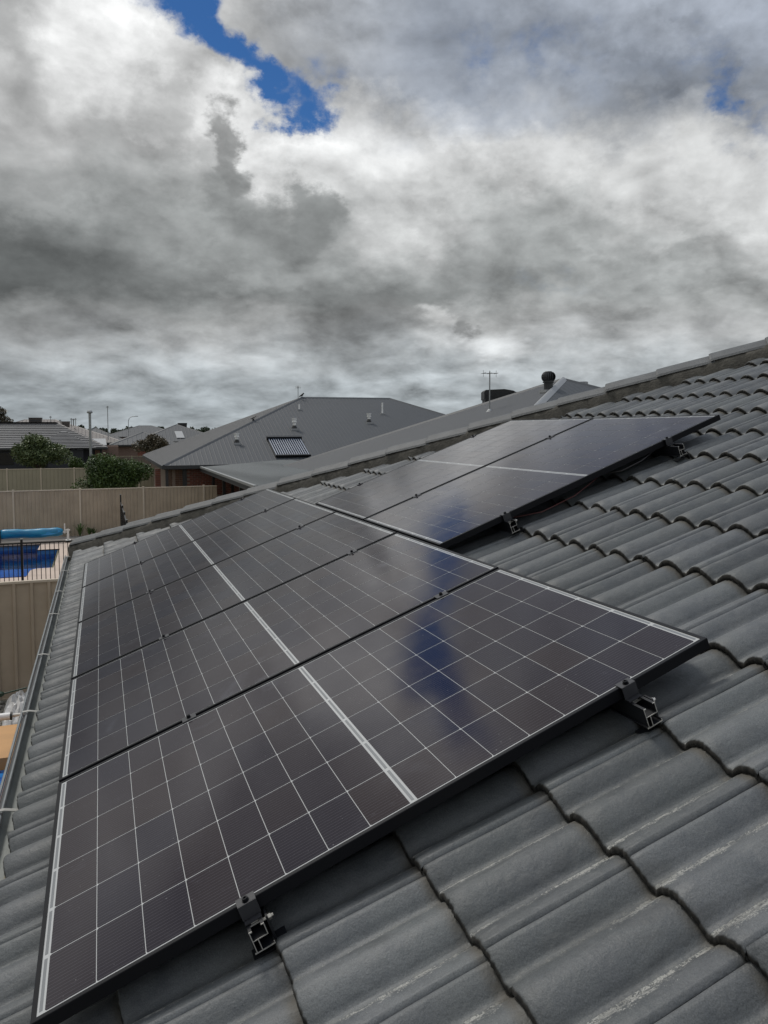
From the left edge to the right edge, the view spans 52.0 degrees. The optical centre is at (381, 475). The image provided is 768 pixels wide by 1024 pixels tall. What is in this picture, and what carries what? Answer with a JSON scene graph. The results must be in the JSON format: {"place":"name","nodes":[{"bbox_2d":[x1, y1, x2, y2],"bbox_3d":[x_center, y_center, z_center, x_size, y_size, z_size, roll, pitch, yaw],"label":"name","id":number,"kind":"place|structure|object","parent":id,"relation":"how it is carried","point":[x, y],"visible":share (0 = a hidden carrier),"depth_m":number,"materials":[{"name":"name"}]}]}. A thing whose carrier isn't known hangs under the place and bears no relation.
{"place":"outdoors","nodes":[
{"label":"outdoors","id":0,"kind":"place"},
{"bbox_2d":[0,699,7,725],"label":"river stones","id":1,"kind":"object","parent":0,"point":[2,702],"visible":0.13,"depth_m":11.48,"materials":[{"name":"grey stone"}]},
{"bbox_2d":[0,724,20,798],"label":"cardboard sheet","id":2,"kind":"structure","parent":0,"point":[7,733],"depth_m":7.96,"materials":[{"name":"brown cardboard"}]},
{"bbox_2d":[0,542,70,581],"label":"pool paving","id":3,"kind":"structure","parent":0,"point":[54,574],"depth_m":23.10,"materials":[{"name":"beige stone"}]},
{"bbox_2d":[0,524,70,543],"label":"pool cover reel","id":4,"kind":"object","parent":3,"relation":"on","point":[27,533],"visible":0.98,"depth_m":28.12,"materials":[{"name":"blue plastic"}]},
{"bbox_2d":[120,494,127,525],"bbox_3d":[-7.990,1.845,24.634,0.060,1.638,11.630,-1,4,-20],"label":"pool fence","id":5,"kind":"object","parent":3,"relation":"on","point":[123,520],"visible":0.31,"depth_m":27.76,"materials":[{"name":"black metal"}]},
{"bbox_2d":[1,536,81,543],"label":"concrete path","id":6,"kind":"structure","parent":0,"point":[37,539],"depth_m":29.06,"materials":[{"name":"grey concrete"}]},
{"bbox_2d":[73,523,87,535],"bbox_3d":[-11.460,2.072,29.893,0.660,0.485,0.744,-3,4,-41],"label":"garden plant","id":7,"kind":"object","parent":6,"relation":"on","point":[79,529],"visible":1,"depth_m":29.84,"materials":[{"name":"green plant"}]},
{"bbox_2d":[61,421,69,426],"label":"evaporative cooler","id":8,"kind":"object","parent":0,"point":[66,423],"visible":0.71,"depth_m":86.81,"materials":[{"name":"beige plastic"}]},
{"bbox_2d":[91,428,121,439],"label":"distant house","id":9,"kind":"structure","parent":0,"point":[102,432],"depth_m":115.15,"materials":[{"name":"grey tile"}]},
{"bbox_2d":[112,425,161,438],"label":"distant house","id":10,"kind":"structure","parent":0,"point":[149,429],"depth_m":187.35,"materials":[{"name":"grey metal"}]},
{"bbox_2d":[109,432,175,455],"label":"distant house","id":11,"kind":"structure","parent":0,"point":[124,445],"depth_m":86.03,"materials":[{"name":"grey metal"}]},
{"bbox_2d":[151,424,200,441],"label":"distant house","id":12,"kind":"structure","parent":0,"point":[176,433],"depth_m":117.03,"materials":[{"name":"grey metal"}]},
{"bbox_2d":[142,397,445,496],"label":"metal roof house","id":13,"kind":"structure","parent":0,"point":[320,425],"depth_m":41.37,"materials":[{"name":"grey metal"}]},
{"bbox_2d":[266,435,310,456],"bbox_3d":[-4.535,-1.447,38.518,1.780,1.000,2.098,-1,4,-20],"label":"solar water collector","id":14,"kind":"object","parent":13,"relation":"on","point":[287,445],"visible":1,"depth_m":38.58,"materials":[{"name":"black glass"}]},
{"bbox_2d":[0,0,767,431],"label":"sky","id":15,"kind":"structure","parent":0,"point":[214,213],"materials":[{"name":"grey"}]},
{"bbox_2d":[284,377,600,470],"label":"neighbouring house","id":16,"kind":"structure","parent":0,"point":[532,396],"depth_m":27.50,"materials":[{"name":"grey metal"}]},
{"bbox_2d":[481,370,497,411],"bbox_3d":[3.649,-2.820,26.426,0.514,1.400,0.599,-1,3,-11],"label":"tv antenna","id":17,"kind":"object","parent":16,"relation":"on","point":[489,409],"visible":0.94,"depth_m":26.41,"materials":[{"name":"silver metal"}]},
{"bbox_2d":[481,389,515,402],"bbox_3d":[4.585,-2.867,30.485,1.330,0.890,1.100,0,3,0],"label":"evaporative cooler","id":18,"kind":"object","parent":16,"relation":"on","point":[496,393],"visible":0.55,"depth_m":29.93,"materials":[{"name":"black plastic"}]},
{"bbox_2d":[539,371,555,392],"bbox_3d":[5.514,-3.080,25.971,0.470,0.710,0.470,-1,4,-20],"label":"whirlybird vent","id":19,"kind":"object","parent":16,"relation":"on","point":[548,378],"visible":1,"depth_m":25.84,"materials":[{"name":"grey metal"}]},
{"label":"gravel path","id":20,"kind":"structure","parent":0,"visible":0},
{"bbox_2d":[2,690,29,725],"bbox_3d":[-5.074,3.228,11.117,0.520,0.371,1.275,-1,4,-20],"label":"crumpled sheet","id":21,"kind":"object","parent":20,"relation":"on","point":[14,703],"visible":0.4,"depth_m":10.87,"materials":[{"name":"white plastic"}]},
{"bbox_2d":[0,687,26,696],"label":"garden wire","id":22,"kind":"object","parent":21,"relation":"on","point":[2,693],"visible":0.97,"depth_m":11.09,"materials":[{"name":"green metal"}]},
{"label":"ground","id":23,"kind":"structure","parent":0,"visible":0},
{"bbox_2d":[0,406,13,421],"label":"tree","id":24,"kind":"object","parent":23,"relation":"on","point":[3,415],"visible":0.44,"depth_m":96.16,"materials":[{"name":"green plant"}]},
{"bbox_2d":[0,712,23,720],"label":"white pipe","id":25,"kind":"object","parent":23,"relation":"on","point":[7,716],"visible":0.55,"depth_m":8.55,"materials":[{"name":"plastic"}]},
{"bbox_2d":[0,544,57,577],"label":"swimming pool","id":26,"kind":"structure","parent":23,"relation":"in","point":[41,560],"depth_m":27.76,"materials":[{"name":"liquid"}]},
{"bbox_2d":[0,578,59,699],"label":"steel fence","id":27,"kind":"object","parent":23,"relation":"on","point":[25,605],"visible":0.27,"depth_m":11.89,"materials":[{"name":"beige metal"}]},
{"bbox_2d":[0,539,72,581],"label":"pool fence","id":28,"kind":"object","parent":23,"relation":"on","point":[21,543],"visible":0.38,"depth_m":18.27,"materials":[{"name":"black metal"}]},
{"bbox_2d":[9,433,72,468],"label":"tree","id":29,"kind":"object","parent":23,"relation":"on","point":[38,450],"visible":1,"depth_m":52.05,"materials":[{"name":"green plant"}]},
{"bbox_2d":[0,422,107,468],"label":"tile roof house","id":30,"kind":"structure","parent":23,"relation":"on","point":[12,433],"depth_m":76.00,"materials":[{"name":"grey tile"}]},
{"bbox_2d":[0,453,12,464],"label":"window","id":31,"kind":"structure","parent":30,"relation":"in","point":[5,458],"depth_m":74.03,"materials":[{"name":"black glass"}]},
{"bbox_2d":[28,418,42,421],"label":"evaporative cooler","id":32,"kind":"object","parent":30,"relation":"on","point":[35,419],"visible":0.39,"depth_m":83.91,"materials":[{"name":"brown plastic"}]},
{"bbox_2d":[17,419,118,455],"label":"brown roof house","id":33,"kind":"structure","parent":23,"relation":"on","point":[85,432],"depth_m":94.39,"materials":[{"name":"grey metal"}]},
{"bbox_2d":[0,467,153,490],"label":"steel fence","id":34,"kind":"object","parent":23,"relation":"on","point":[38,479],"visible":0.32,"depth_m":46.93,"materials":[{"name":"beige metal"}]},
{"bbox_2d":[67,456,87,467],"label":"bush","id":35,"kind":"object","parent":23,"relation":"on","point":[75,462],"visible":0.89,"depth_m":54.48,"materials":[{"name":"green plant"}]},
{"bbox_2d":[87,410,92,462],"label":"white pole","id":36,"kind":"object","parent":23,"relation":"on","point":[89,412],"visible":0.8,"depth_m":45.98,"materials":[{"name":"silver metal"}]},
{"bbox_2d":[93,439,117,455],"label":"garden shed","id":37,"kind":"structure","parent":23,"relation":"on","point":[113,450],"depth_m":81.15,"materials":[{"name":"brown brick"}]},
{"bbox_2d":[0,485,216,538],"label":"steel fence","id":38,"kind":"object","parent":23,"relation":"on","point":[98,509],"visible":0.66,"depth_m":30.33,"materials":[{"name":"beige metal"}]},
{"bbox_2d":[70,453,154,488],"bbox_3d":[-12.675,0.438,37.092,3.550,3.054,2.449,-3,5,-43],"label":"bush","id":39,"kind":"object","parent":23,"relation":"on","point":[108,471],"visible":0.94,"depth_m":36.43,"materials":[{"name":"green plant"}]},
{"bbox_2d":[110,428,118,433],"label":"distant tree","id":40,"kind":"object","parent":23,"relation":"on","point":[112,431],"visible":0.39,"depth_m":285.02,"materials":[{"name":"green plant"}]},
{"bbox_2d":[106,456,150,466],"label":"steel fence","id":41,"kind":"object","parent":23,"relation":"on","point":[140,459],"visible":0.12,"depth_m":72.01,"materials":[{"name":"brown"}]},
{"bbox_2d":[131,433,168,462],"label":"tree","id":42,"kind":"object","parent":23,"relation":"on","point":[151,442],"visible":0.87,"depth_m":60.78,"materials":[{"name":"green plant"}]},
{"bbox_2d":[198,426,209,431],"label":"distant tree","id":43,"kind":"object","parent":23,"relation":"on","point":[203,429],"visible":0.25,"depth_m":217.15,"materials":[{"name":"green plant"}]},
{"bbox_2d":[200,460,309,494],"bbox_3d":[-4.004,0.987,30.299,4.303,2.670,13.700,-1,4,-20],"label":"patio cover","id":44,"kind":"object","parent":23,"relation":"on","point":[242,476],"visible":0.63,"depth_m":29.87,"materials":[{"name":"grey metal"}]},
{"bbox_2d":[0,337,767,1023],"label":"tiled house","id":45,"kind":"structure","parent":23,"relation":"on","point":[606,867],"depth_m":1.79,"materials":[{"name":"grey tile"}]},
{"bbox_2d":[132,542,286,959],"bbox_3d":[-1.231,0.809,4.420,0.082,0.140,5.879,-23,10,-17],"label":"mounting rail","id":46,"kind":"object","parent":45,"relation":"attached to","point":[262,933],"visible":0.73,"depth_m":1.68,"materials":[{"name":"black metal"}]},
{"bbox_2d":[82,488,294,587],"bbox_3d":[-1.654,0.495,6.691,1.761,0.030,1.134,-23,10,-17],"label":"solar module","id":47,"kind":"object","parent":46,"relation":"attached to","point":[136,553],"visible":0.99,"depth_m":6.62,"materials":[{"name":"black glass"}]},
{"bbox_2d":[77,498,335,622],"bbox_3d":[-1.266,0.556,5.605,1.761,0.030,1.134,-23,10,-17],"label":"solar module","id":48,"kind":"object","parent":46,"relation":"attached to","point":[137,581],"visible":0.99,"depth_m":5.52,"materials":[{"name":"black glass"}]},
{"bbox_2d":[71,512,396,679],"bbox_3d":[-0.879,0.617,4.520,1.761,0.030,1.134,-23,10,-17],"label":"solar module","id":49,"kind":"object","parent":46,"relation":"attached to","point":[117,632],"visible":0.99,"depth_m":4.41,"materials":[{"name":"black glass"}]},
{"bbox_2d":[59,533,498,782],"bbox_3d":[-0.491,0.678,3.434,1.761,0.030,1.134,-23,10,-17],"label":"solar module","id":50,"kind":"object","parent":46,"relation":"attached to","point":[128,701],"visible":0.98,"depth_m":3.29,"materials":[{"name":"black glass"}]},
{"bbox_2d":[30,568,709,1023],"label":"solar module","id":51,"kind":"object","parent":46,"relation":"attached to","point":[174,842],"visible":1,"depth_m":2.12,"materials":[{"name":"black glass"}]},
{"bbox_2d":[357,483,523,537],"bbox_3d":[0.239,0.176,4.963,0.082,0.140,2.452,-23,10,-17],"label":"mounting rail","id":52,"kind":"object","parent":45,"relation":"attached to","point":[508,524],"visible":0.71,"depth_m":3.84,"materials":[{"name":"black"}]},
{"bbox_2d":[315,418,593,520],"bbox_3d":[0.477,-0.077,5.614,1.761,0.030,1.134,-23,10,-17],"label":"solar module","id":53,"kind":"object","parent":52,"relation":"attached to","point":[379,494],"visible":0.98,"depth_m":5.52,"materials":[{"name":"black glass"}]},
{"bbox_2d":[364,415,720,548],"bbox_3d":[0.865,-0.016,4.529,1.761,0.030,1.134,-23,10,-17],"label":"solar module","id":54,"kind":"object","parent":52,"relation":"attached to","point":[455,511],"visible":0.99,"depth_m":4.37,"materials":[{"name":"black glass"}]},
{"bbox_2d":[514,477,597,517],"bbox_3d":[0.922,0.092,3.991,0.550,0.230,0.064,-2,4,-23],"label":"panel cable","id":55,"kind":"object","parent":54,"relation":"attached to","point":[558,503],"visible":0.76,"depth_m":3.95,"materials":[{"name":"black plastic"}]},
{"bbox_2d":[606,451,653,473],"bbox_3d":[1.291,-0.069,4.099,0.333,0.131,0.052,-1,3,-14],"label":"panel cable","id":56,"kind":"object","parent":54,"relation":"hanging from","point":[631,465],"visible":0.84,"depth_m":4.08,"materials":[{"name":"black plastic"}]},
{"bbox_2d":[239,498,666,733],"bbox_3d":[-0.319,0.425,4.710,0.082,0.140,5.906,-23,10,-17],"label":"mounting rail","id":57,"kind":"object","parent":45,"relation":"attached to","point":[634,705],"visible":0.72,"depth_m":1.98,"materials":[{"name":"black metal"}]},
{"bbox_2d":[470,435,689,461],"bbox_3d":[1.144,-0.204,5.242,0.082,0.140,2.491,-23,10,-17],"label":"mounting rail","id":58,"kind":"object","parent":45,"relation":"attached to","point":[670,448],"visible":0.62,"depth_m":4.13,"materials":[{"name":"black metal"}]}
]}

